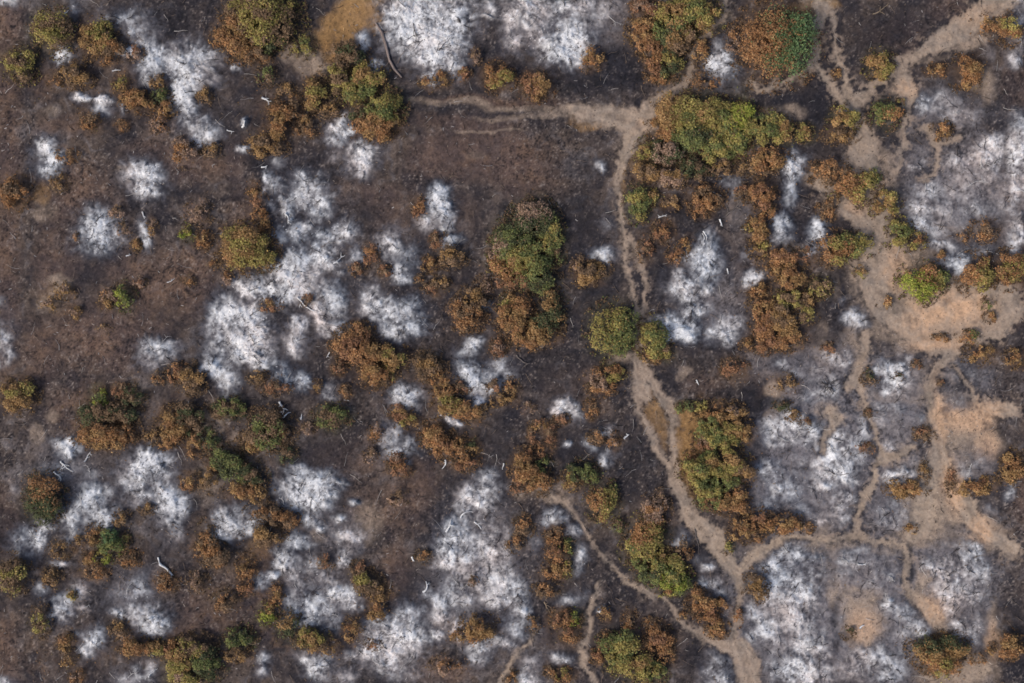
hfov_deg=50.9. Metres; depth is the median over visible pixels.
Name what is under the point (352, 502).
ash patch
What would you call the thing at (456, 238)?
ash patch
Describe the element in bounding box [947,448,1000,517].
ash patch
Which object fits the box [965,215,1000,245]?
shrub
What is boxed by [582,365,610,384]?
shrub
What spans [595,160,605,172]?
ash patch
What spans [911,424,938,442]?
shrub
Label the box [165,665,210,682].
shrub
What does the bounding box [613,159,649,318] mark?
dirt path
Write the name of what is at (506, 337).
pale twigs
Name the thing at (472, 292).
shrub
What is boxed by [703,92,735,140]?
shrub
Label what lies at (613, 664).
shrub
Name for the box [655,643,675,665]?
shrub
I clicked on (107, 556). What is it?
shrub
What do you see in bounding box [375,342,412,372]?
shrub
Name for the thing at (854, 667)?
ash patch
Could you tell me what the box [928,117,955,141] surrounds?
shrub
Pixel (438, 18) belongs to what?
ash patch
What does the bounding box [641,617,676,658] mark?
shrub
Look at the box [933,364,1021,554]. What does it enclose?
dirt path
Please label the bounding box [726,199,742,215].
fallen branch
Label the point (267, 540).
shrub
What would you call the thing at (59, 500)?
shrub
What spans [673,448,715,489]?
shrub
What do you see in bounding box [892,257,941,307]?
tree
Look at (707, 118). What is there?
shrub
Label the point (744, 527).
shrub
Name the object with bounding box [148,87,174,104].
shrub
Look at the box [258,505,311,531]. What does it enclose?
shrub
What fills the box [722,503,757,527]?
shrub
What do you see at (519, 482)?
shrub
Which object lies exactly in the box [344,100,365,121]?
shrub
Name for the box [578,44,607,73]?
shrub
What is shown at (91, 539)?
shrub
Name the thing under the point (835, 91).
dirt path
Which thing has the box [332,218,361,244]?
ash patch
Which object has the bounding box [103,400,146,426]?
shrub
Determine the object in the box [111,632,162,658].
shrub
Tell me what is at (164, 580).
shrub
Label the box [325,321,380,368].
tree
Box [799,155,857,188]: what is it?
shrub
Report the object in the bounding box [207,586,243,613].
shrub
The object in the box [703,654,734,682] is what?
ash patch
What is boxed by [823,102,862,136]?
shrub
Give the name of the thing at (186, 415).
shrub
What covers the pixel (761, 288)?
shrub
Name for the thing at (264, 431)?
tree
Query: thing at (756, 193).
shrub
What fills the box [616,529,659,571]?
shrub
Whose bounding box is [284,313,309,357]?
ash patch
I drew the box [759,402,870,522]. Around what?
ash patch
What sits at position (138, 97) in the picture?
shrub
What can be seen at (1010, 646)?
shrub
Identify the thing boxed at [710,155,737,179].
shrub
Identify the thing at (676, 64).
shrub
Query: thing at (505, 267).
tree
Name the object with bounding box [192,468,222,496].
shrub
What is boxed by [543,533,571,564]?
shrub
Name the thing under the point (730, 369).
shrub
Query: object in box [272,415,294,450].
shrub
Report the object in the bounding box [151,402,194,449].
shrub
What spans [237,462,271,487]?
shrub
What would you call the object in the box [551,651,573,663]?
ash patch
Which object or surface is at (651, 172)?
shrub
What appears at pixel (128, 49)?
ash patch
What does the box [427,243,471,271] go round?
shrub
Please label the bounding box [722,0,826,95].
tree
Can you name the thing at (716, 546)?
dirt path
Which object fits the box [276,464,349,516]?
ash patch
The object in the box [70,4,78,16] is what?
ash patch
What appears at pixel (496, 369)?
ash patch
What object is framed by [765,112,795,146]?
shrub
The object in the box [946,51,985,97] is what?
shrub
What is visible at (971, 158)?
ash patch
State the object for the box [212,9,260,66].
tree
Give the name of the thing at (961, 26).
dirt path
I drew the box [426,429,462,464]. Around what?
shrub
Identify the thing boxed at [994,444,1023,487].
shrub
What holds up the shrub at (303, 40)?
on the ground at (388, 524)
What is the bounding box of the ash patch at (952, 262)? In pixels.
[924,239,1017,273]
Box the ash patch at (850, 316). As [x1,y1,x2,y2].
[841,306,867,330]
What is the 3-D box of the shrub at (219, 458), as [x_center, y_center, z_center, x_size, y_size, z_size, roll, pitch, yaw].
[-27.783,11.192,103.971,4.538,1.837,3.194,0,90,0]
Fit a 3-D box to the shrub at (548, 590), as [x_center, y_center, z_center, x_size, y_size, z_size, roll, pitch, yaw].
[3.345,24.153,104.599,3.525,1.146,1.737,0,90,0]
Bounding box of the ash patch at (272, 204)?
[267,199,281,208]
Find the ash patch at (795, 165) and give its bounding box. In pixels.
[781,146,805,191]
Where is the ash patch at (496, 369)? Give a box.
[456,357,515,408]
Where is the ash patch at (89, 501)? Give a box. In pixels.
[57,481,117,543]
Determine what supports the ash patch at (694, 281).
on the ground at (388, 524)
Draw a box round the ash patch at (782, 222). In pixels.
[768,210,792,244]
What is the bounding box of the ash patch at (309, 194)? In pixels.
[286,168,332,221]
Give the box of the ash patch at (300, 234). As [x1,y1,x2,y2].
[285,219,312,246]
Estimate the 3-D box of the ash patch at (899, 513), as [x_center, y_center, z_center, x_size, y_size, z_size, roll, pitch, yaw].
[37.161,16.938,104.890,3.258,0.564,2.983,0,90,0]
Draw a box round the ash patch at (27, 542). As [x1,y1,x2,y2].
[14,518,59,554]
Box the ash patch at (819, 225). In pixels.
[803,215,832,256]
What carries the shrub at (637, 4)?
on the ground at (388, 524)
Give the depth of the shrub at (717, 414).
104.24 m
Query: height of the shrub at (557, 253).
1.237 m
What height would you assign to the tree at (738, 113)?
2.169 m
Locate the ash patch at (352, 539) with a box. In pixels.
[334,525,365,568]
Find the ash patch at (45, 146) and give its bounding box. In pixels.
[36,136,68,176]
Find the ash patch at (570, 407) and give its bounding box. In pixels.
[551,395,581,417]
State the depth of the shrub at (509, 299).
104.50 m
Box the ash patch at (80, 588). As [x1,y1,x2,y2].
[37,582,90,608]
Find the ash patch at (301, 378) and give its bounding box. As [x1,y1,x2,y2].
[293,370,311,389]
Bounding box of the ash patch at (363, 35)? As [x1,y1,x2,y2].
[357,30,370,49]
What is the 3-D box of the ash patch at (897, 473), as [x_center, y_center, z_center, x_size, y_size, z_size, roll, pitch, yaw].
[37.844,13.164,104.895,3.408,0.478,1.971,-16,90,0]
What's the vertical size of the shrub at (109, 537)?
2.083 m
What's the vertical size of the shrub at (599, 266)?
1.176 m
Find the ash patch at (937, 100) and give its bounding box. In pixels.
[915,89,1023,136]
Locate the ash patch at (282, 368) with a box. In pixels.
[272,361,296,389]
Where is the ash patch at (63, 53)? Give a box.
[54,45,71,64]
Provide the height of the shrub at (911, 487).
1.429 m
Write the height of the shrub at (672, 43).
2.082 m
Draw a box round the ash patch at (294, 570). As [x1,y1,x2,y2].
[252,530,364,631]
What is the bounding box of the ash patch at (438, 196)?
[418,181,457,232]
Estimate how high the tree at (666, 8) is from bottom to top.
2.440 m
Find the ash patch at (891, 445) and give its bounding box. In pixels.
[870,390,925,451]
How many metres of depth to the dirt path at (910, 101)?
105.06 m
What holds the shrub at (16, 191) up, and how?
on the ground at (388, 524)
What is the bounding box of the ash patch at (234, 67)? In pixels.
[231,62,240,69]
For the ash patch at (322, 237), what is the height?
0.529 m
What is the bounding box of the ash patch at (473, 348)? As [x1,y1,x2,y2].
[460,334,483,355]
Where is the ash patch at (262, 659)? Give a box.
[256,652,267,674]
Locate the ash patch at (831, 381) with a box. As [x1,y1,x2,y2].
[811,368,843,400]
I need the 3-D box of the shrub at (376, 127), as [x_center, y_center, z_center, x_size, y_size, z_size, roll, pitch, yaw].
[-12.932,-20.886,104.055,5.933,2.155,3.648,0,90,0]
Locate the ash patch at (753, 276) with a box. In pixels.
[743,248,765,287]
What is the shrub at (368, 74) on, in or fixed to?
on the ground at (388, 524)
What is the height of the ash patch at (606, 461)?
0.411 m
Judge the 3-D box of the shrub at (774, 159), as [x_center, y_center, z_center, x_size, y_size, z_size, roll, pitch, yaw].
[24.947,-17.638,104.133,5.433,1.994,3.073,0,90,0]
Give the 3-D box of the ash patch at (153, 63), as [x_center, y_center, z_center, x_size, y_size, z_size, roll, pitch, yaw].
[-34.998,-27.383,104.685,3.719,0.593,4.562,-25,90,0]
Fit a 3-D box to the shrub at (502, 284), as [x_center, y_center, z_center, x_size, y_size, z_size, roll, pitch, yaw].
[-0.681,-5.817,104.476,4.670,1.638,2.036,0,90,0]
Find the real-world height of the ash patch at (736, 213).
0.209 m
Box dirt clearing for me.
[812,107,1023,354]
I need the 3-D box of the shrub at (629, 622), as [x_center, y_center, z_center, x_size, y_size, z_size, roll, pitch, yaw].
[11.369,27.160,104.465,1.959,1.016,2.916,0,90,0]
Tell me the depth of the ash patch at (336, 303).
104.89 m
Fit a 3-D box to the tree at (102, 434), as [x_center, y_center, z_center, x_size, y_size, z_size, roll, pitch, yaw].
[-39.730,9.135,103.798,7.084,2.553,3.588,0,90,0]
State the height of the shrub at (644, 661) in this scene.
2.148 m
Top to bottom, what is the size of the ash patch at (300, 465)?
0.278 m
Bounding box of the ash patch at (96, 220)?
[75,205,122,254]
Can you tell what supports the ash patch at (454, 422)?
on the ground at (388, 524)
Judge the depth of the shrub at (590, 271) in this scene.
104.09 m
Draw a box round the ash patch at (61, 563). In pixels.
[51,560,69,567]
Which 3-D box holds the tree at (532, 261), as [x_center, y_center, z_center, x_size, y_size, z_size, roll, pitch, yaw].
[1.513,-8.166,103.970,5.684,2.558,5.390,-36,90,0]
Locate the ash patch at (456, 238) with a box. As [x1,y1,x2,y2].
[440,233,463,247]
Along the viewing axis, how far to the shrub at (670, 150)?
103.79 m
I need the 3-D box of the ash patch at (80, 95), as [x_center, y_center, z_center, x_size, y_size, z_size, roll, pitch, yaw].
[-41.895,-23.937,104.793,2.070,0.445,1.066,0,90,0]
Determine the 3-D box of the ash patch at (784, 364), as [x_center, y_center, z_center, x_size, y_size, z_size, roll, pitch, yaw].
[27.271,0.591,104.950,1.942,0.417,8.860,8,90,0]
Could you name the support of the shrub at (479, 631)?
on the ground at (388, 524)
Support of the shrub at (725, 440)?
on the ground at (388, 524)
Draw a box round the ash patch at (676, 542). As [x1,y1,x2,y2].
[672,533,686,545]
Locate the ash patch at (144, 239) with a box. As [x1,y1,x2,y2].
[140,222,152,247]
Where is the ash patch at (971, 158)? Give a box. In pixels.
[908,117,1023,252]
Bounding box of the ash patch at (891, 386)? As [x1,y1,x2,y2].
[874,355,914,396]
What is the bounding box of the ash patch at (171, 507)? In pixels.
[119,446,190,538]
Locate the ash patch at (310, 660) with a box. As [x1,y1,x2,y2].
[300,651,355,682]
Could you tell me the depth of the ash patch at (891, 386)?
104.71 m
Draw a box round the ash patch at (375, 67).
[364,58,385,73]
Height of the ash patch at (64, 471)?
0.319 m
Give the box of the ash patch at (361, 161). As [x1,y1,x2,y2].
[347,138,378,178]
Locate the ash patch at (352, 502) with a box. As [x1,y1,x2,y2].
[349,499,360,505]
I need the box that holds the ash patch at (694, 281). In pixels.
[651,230,724,342]
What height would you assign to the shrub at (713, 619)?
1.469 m
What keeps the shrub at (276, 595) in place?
on the ground at (388, 524)
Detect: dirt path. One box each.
[497,633,534,682]
[549,493,733,653]
[561,75,761,682]
[578,580,599,682]
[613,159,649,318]
[685,0,728,79]
[737,529,944,634]
[747,0,854,105]
[819,329,915,532]
[840,0,1019,111]
[888,93,962,182]
[904,346,1019,560]
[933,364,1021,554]
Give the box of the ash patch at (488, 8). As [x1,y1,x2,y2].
[479,0,502,19]
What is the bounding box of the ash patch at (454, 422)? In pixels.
[438,412,462,426]
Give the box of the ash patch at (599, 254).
[591,245,614,264]
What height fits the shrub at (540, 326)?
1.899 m
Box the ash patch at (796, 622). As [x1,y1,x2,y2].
[741,540,835,682]
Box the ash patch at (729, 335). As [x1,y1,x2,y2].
[705,314,743,346]
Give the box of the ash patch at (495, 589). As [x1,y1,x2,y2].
[425,467,532,665]
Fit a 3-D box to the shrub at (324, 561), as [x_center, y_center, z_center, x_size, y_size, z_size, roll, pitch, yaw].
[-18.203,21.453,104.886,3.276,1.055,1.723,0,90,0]
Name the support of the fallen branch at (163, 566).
on the ground at (388, 524)
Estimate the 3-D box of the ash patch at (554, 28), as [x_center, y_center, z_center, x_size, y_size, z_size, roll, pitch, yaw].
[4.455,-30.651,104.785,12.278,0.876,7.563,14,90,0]
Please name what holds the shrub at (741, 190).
on the ground at (388, 524)
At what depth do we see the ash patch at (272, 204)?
104.57 m
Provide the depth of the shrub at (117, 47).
104.04 m
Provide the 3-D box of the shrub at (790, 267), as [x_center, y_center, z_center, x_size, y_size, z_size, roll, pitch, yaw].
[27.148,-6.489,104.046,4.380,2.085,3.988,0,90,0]
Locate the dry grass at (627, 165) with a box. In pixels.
[35,1,812,559]
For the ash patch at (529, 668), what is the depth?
104.80 m
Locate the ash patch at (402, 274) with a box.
[377,230,415,283]
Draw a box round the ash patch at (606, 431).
[581,427,612,447]
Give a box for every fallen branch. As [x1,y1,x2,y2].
[159,563,172,575]
[297,296,313,310]
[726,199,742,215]
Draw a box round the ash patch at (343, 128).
[325,112,357,145]
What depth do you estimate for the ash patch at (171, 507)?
104.51 m
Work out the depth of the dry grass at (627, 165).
104.76 m
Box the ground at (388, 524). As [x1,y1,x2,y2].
[0,0,1023,682]
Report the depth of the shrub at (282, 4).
103.74 m
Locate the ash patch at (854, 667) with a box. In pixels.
[822,608,909,682]
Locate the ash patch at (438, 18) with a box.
[375,0,479,84]
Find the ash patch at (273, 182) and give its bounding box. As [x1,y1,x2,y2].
[262,170,286,193]
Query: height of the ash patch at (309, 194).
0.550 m
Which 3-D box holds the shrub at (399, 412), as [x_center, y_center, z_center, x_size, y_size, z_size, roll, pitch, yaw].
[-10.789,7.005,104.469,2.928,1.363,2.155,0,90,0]
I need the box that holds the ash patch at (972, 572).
[919,540,991,618]
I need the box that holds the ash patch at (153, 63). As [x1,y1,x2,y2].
[126,36,168,84]
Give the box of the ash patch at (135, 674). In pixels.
[118,662,155,682]
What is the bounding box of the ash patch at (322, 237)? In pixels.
[307,226,364,276]
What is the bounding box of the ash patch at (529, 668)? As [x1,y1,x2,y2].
[516,656,539,682]
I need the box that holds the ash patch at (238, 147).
[236,145,249,152]
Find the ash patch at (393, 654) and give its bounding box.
[344,603,432,679]
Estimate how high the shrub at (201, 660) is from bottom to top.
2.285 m
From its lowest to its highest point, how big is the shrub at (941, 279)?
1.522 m
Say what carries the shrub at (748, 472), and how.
on the ground at (388, 524)
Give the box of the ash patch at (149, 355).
[137,336,179,367]
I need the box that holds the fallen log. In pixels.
[375,22,403,77]
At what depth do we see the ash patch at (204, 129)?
104.64 m
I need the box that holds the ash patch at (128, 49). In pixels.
[113,42,140,57]
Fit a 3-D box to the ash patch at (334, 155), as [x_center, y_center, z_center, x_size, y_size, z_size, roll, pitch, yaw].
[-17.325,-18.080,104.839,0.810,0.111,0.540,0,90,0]
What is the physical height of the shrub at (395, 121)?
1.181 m
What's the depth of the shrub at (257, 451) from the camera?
103.98 m
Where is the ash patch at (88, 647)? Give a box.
[76,627,103,657]
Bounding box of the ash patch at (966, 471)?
[958,462,981,485]
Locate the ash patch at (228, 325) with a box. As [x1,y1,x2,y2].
[199,291,277,395]
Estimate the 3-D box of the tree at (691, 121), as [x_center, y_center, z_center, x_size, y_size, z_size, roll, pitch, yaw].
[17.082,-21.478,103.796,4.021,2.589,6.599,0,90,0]
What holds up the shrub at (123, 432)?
on the ground at (388, 524)
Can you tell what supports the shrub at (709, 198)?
on the ground at (388, 524)
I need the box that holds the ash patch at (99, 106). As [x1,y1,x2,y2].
[93,94,125,114]
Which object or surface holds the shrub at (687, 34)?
on the ground at (388, 524)
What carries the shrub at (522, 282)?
on the ground at (388, 524)
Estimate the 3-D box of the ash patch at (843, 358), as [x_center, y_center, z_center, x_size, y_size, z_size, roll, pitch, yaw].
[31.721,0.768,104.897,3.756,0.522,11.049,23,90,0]
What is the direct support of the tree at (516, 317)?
on the ground at (388, 524)
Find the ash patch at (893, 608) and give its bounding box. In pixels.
[877,593,930,644]
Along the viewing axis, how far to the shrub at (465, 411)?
104.03 m
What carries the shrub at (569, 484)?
on the ground at (388, 524)
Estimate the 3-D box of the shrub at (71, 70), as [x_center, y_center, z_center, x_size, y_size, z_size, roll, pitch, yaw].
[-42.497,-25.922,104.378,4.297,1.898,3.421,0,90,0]
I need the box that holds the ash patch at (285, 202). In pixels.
[279,195,295,222]
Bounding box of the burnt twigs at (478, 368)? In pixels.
[0,0,1023,682]
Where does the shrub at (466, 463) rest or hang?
on the ground at (388, 524)
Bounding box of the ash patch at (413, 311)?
[359,285,427,342]
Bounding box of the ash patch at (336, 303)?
[307,278,348,336]
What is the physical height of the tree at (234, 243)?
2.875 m
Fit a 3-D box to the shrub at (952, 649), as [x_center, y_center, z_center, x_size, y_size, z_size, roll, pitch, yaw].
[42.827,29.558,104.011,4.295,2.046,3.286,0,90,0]
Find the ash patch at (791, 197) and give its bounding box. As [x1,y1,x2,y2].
[785,187,796,205]
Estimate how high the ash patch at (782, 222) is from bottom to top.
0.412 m
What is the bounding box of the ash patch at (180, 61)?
[162,39,220,126]
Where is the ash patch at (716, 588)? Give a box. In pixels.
[690,554,724,595]
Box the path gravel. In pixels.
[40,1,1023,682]
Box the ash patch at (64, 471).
[56,463,92,476]
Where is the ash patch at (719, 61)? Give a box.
[705,41,737,80]
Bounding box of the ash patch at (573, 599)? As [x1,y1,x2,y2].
[562,593,581,604]
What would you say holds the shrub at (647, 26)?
on the ground at (388, 524)
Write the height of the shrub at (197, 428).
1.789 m
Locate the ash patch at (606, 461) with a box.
[599,448,614,467]
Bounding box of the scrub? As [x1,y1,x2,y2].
[35,22,1001,682]
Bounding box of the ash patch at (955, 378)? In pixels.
[945,355,991,403]
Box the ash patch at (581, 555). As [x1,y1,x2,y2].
[528,544,587,574]
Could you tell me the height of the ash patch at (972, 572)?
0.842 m
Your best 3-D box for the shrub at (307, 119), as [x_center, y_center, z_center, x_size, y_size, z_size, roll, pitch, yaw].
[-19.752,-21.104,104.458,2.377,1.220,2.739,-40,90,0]
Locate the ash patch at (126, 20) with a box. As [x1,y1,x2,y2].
[105,8,154,50]
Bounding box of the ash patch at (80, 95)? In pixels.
[72,91,92,100]
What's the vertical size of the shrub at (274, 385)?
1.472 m
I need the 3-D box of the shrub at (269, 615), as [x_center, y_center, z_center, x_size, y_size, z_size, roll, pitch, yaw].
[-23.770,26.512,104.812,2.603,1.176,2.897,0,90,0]
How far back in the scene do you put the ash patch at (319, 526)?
104.91 m
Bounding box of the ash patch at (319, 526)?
[301,511,345,532]
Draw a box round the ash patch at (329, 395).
[324,387,334,399]
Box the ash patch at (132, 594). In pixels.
[110,576,171,635]
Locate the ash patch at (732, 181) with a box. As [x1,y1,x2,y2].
[721,177,743,192]
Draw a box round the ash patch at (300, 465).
[297,463,306,470]
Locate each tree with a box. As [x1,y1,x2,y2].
[21,468,71,529]
[28,4,80,60]
[67,420,139,452]
[210,218,283,277]
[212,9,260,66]
[224,0,311,58]
[232,403,300,455]
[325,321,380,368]
[486,212,544,255]
[486,243,537,287]
[491,288,537,336]
[504,193,563,242]
[505,235,558,286]
[580,296,645,365]
[593,623,644,672]
[620,509,672,560]
[642,90,703,142]
[644,0,697,36]
[670,123,725,156]
[671,88,705,154]
[718,87,757,159]
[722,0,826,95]
[825,167,885,209]
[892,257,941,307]
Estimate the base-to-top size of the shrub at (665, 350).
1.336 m
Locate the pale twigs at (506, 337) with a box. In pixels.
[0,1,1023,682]
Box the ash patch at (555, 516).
[535,506,581,546]
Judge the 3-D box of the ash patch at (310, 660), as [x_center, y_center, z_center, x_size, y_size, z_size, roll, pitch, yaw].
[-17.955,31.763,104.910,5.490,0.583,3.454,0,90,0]
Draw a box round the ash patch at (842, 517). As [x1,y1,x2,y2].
[815,513,849,524]
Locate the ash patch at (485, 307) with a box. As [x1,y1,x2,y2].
[483,299,491,308]
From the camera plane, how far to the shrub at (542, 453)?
104.58 m
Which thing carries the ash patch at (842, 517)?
on the ground at (388, 524)
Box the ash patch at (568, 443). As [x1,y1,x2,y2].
[563,439,572,447]
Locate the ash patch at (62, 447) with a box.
[51,436,82,460]
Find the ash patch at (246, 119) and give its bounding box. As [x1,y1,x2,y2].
[241,116,249,125]
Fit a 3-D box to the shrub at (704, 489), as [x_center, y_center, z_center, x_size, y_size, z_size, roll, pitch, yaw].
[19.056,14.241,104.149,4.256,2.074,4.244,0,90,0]
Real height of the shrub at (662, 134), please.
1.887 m
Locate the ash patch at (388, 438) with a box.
[377,421,402,446]
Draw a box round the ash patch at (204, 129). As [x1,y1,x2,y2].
[189,115,223,149]
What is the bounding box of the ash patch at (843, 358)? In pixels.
[806,294,852,397]
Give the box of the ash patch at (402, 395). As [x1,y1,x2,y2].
[391,382,422,410]
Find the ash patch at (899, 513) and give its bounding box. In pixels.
[877,500,908,529]
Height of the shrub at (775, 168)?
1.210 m
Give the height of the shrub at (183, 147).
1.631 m
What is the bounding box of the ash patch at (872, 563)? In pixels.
[838,547,896,596]
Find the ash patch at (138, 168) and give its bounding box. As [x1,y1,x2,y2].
[122,158,165,198]
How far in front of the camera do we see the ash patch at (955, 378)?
104.98 m
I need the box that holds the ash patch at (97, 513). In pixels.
[89,504,116,530]
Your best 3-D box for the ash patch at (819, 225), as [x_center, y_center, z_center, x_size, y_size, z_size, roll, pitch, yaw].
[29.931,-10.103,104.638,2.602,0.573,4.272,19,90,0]
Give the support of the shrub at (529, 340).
on the ground at (388, 524)
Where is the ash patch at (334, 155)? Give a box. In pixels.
[330,153,338,158]
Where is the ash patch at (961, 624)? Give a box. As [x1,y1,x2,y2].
[949,617,982,645]
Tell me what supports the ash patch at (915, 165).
on the ground at (388, 524)
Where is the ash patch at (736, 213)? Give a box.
[688,188,753,221]
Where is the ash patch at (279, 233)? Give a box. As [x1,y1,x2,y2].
[272,226,285,240]
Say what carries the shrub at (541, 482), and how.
on the ground at (388, 524)
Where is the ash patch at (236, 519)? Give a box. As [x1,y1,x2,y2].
[210,504,272,541]
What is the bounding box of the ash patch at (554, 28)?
[499,0,621,68]
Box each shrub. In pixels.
[0,44,44,86]
[0,173,34,212]
[0,376,43,417]
[0,550,35,597]
[29,597,53,640]
[38,564,64,592]
[47,539,74,561]
[50,490,70,518]
[52,280,78,301]
[56,58,98,91]
[75,398,120,430]
[76,14,121,63]
[77,110,102,132]
[82,522,100,547]
[83,560,112,580]
[89,385,108,406]
[92,548,121,565]
[93,51,122,66]
[94,522,132,558]
[100,29,129,62]
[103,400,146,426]
[106,420,145,447]
[106,615,131,637]
[111,278,138,314]
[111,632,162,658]
[114,382,148,410]
[116,547,144,569]
[123,88,162,115]
[142,636,174,658]
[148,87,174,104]
[148,111,170,136]
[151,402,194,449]
[152,570,181,593]
[161,636,199,675]
[163,359,189,384]
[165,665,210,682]
[167,399,209,430]
[170,630,220,659]
[171,135,205,171]
[173,358,208,398]
[180,430,211,460]
[182,418,218,444]
[183,198,215,227]
[183,570,212,594]
[187,641,230,682]
[191,541,207,563]
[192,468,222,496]
[194,225,213,253]
[196,426,221,457]
[196,516,218,552]
[198,537,238,569]
[203,441,248,472]
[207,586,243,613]
[212,393,253,420]
[214,449,262,484]
[215,0,257,31]
[216,249,247,271]
[221,621,260,651]
[221,645,254,664]
[223,477,275,504]
[232,427,277,454]
[232,551,259,579]
[237,42,280,67]
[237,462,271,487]
[238,522,290,549]
[241,130,291,160]
[241,500,283,522]
[247,242,281,274]
[248,189,269,222]
[252,28,294,54]
[253,64,279,89]
[255,374,294,398]
[255,598,281,627]
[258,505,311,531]
[264,0,307,18]
[265,97,299,144]
[268,580,286,611]
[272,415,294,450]
[274,606,302,641]
[281,93,307,127]
[290,33,318,60]
[290,624,332,651]
[296,111,321,139]
[298,75,330,118]
[300,638,342,657]
[308,400,355,431]
[309,552,340,568]
[313,60,350,86]
[315,98,346,119]
[321,39,373,74]
[322,63,357,108]
[333,74,384,109]
[340,615,365,644]
[341,319,377,339]
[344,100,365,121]
[347,61,391,96]
[348,109,408,145]
[350,566,386,597]
[351,336,390,368]
[354,359,398,391]
[361,84,410,125]
[362,242,380,268]
[364,599,389,622]
[365,582,392,604]
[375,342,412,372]
[385,109,406,134]
[385,456,416,478]
[386,403,415,423]
[406,349,449,383]
[415,417,457,450]
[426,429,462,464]
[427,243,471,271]
[427,372,460,400]
[427,652,469,676]
[428,386,463,419]
[445,295,466,313]
[445,397,482,425]
[446,429,472,467]
[447,447,482,474]
[448,297,490,336]
[452,282,495,314]
[453,609,503,646]
[463,437,482,460]
[472,272,494,296]
[483,59,517,95]
[483,272,520,291]
[484,222,519,274]
[487,246,499,272]
[498,289,524,310]
[499,267,534,292]
[499,374,520,407]
[504,325,551,352]
[505,444,543,485]
[509,475,528,495]
[511,511,535,538]
[513,70,558,105]
[521,467,558,498]
[523,250,563,300]
[523,309,566,348]
[523,440,554,458]
[525,205,560,242]
[529,581,563,597]
[530,454,554,473]
[533,283,568,333]
[537,216,567,259]
[540,558,566,580]
[541,524,564,544]
[543,246,567,268]
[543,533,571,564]
[546,607,580,629]
[558,468,583,492]
[558,623,583,643]
[560,455,601,486]
[566,258,605,289]
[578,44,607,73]
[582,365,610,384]
[582,477,621,526]
[583,377,618,398]
[586,259,614,279]
[597,362,630,385]
[602,649,634,677]
[614,644,661,682]
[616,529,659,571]
[619,606,638,635]
[620,180,656,226]
[622,160,668,184]
[623,12,661,60]
[628,0,661,20]
[631,135,661,170]
[631,311,672,363]
[631,562,667,589]
[633,654,672,682]
[635,233,655,263]
[637,30,665,75]
[637,137,691,167]
[639,550,668,570]
[640,492,674,527]
[641,68,677,84]
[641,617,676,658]
[644,9,687,54]
[645,112,679,144]
[646,166,696,190]
[647,547,692,590]
[649,46,687,86]
[649,217,676,245]
[650,562,696,597]
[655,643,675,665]
[656,25,700,60]
[658,340,676,362]
[667,534,694,564]
[668,0,721,28]
[673,399,703,413]
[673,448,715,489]
[674,153,716,181]
[679,25,697,54]
[681,582,719,617]
[682,181,728,213]
[683,68,720,91]
[685,134,740,168]
[685,199,711,220]
[686,0,725,38]
[686,469,725,507]
[687,33,712,68]
[687,410,730,446]
[689,396,708,420]
[689,436,717,450]
[690,90,728,135]
[691,596,723,624]
[693,489,730,512]
[695,433,744,450]
[696,448,724,483]
[702,618,730,640]
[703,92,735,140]
[703,397,732,424]
[705,492,750,516]
[708,119,745,152]
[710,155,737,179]
[710,459,745,494]
[715,398,749,422]
[716,124,750,164]
[716,446,752,473]
[717,481,752,502]
[718,356,751,380]
[719,416,754,444]
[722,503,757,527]
[724,27,744,58]
[724,159,763,178]
[724,515,759,546]
[725,450,758,488]
[727,180,751,202]
[735,105,784,152]
[740,565,771,605]
[741,145,795,174]
[741,175,780,214]
[743,292,777,317]
[744,239,771,262]
[744,322,781,356]
[744,506,776,533]
[745,214,771,249]
[745,280,772,299]
[745,298,775,340]
[751,200,777,224]
[756,257,787,282]
[757,297,800,330]
[762,244,799,273]
[763,163,787,177]
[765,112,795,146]
[766,512,803,536]
[769,260,812,292]
[772,324,808,353]
[773,283,804,317]
[773,371,799,393]
[791,122,815,144]
[792,302,820,325]
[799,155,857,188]
[799,274,834,301]
[810,227,855,270]
[814,198,836,222]
[815,125,861,146]
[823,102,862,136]
[828,229,881,260]
[859,46,897,86]
[863,99,906,132]
[866,187,904,223]
[880,476,932,501]
[881,215,916,253]
[902,628,957,666]
[906,229,930,251]
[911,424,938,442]
[911,647,963,682]
[918,265,951,297]
[921,61,947,78]
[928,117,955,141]
[932,629,974,663]
[943,467,956,497]
[945,477,997,499]
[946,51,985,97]
[953,248,999,298]
[953,327,979,344]
[958,343,995,368]
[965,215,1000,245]
[968,10,1003,41]
[983,245,1023,292]
[988,627,1023,662]
[992,9,1023,49]
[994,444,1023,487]
[1000,345,1022,370]
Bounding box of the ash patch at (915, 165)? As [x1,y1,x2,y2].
[908,157,923,170]
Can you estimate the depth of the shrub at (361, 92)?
103.66 m
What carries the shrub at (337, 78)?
on the ground at (388, 524)
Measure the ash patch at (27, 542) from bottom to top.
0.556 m
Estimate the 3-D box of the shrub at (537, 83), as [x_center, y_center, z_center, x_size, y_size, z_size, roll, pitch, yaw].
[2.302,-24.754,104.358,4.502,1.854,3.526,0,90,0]
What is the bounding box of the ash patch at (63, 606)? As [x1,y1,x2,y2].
[51,594,73,620]
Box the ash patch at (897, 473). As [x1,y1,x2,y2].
[881,465,915,485]
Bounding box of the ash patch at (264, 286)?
[232,245,319,308]
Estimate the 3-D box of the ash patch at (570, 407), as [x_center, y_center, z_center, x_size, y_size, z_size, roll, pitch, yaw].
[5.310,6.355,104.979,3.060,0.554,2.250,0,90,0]
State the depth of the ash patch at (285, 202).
104.50 m
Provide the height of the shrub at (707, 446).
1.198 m
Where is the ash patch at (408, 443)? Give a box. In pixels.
[386,435,419,464]
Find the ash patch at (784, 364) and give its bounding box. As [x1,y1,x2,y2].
[779,307,803,393]

